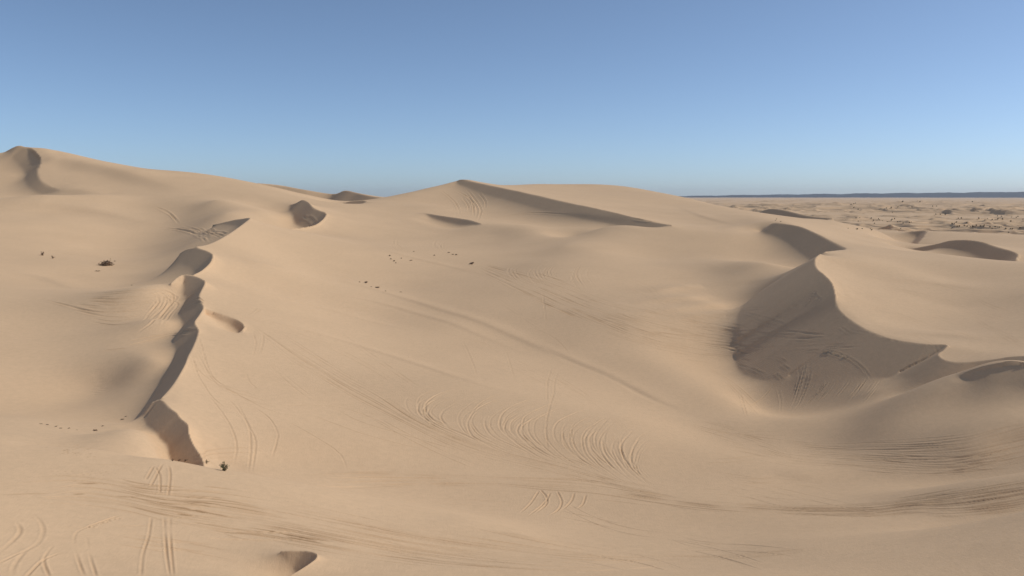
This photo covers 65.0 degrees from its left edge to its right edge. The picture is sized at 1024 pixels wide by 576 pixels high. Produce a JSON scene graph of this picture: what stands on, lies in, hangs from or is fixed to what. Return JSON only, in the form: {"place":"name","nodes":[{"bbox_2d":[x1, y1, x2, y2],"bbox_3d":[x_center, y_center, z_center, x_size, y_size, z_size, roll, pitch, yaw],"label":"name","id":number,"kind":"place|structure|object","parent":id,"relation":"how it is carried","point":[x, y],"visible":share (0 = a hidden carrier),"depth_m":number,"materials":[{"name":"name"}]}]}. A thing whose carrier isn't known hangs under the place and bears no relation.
{"place":"outdoors","nodes":[
{"label":"outdoors","id":0,"kind":"place"},
{"bbox_2d":[0,146,1023,575],"bbox_3d":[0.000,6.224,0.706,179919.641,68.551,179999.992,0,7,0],"label":"sand dunes","id":1,"kind":"structure","parent":0,"point":[582,380],"depth_m":121.53,"materials":[{"name":"beige sand"}]},
{"bbox_2d":[96,260,113,265],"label":"desert shrub","id":2,"kind":"object","parent":1,"relation":"on","point":[106,263],"visible":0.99,"depth_m":232.11,"materials":[{"name":"brown plant"}]},
{"bbox_2d":[219,461,229,470],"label":"desert shrub","id":3,"kind":"object","parent":1,"relation":"on","point":[223,466],"visible":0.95,"depth_m":66.47,"materials":[{"name":"grey plant"}]},
{"bbox_2d":[0,0,1023,196],"label":"sky","id":4,"kind":"structure","parent":0,"point":[381,98],"materials":[{"name":"blue"}]},
{"bbox_2d":[680,192,1023,197],"bbox_3d":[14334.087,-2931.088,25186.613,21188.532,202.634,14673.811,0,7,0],"label":"hills","id":5,"kind":"structure","parent":0,"point":[952,195],"depth_m":25493.15,"materials":[{"name":"grey"}]}
]}

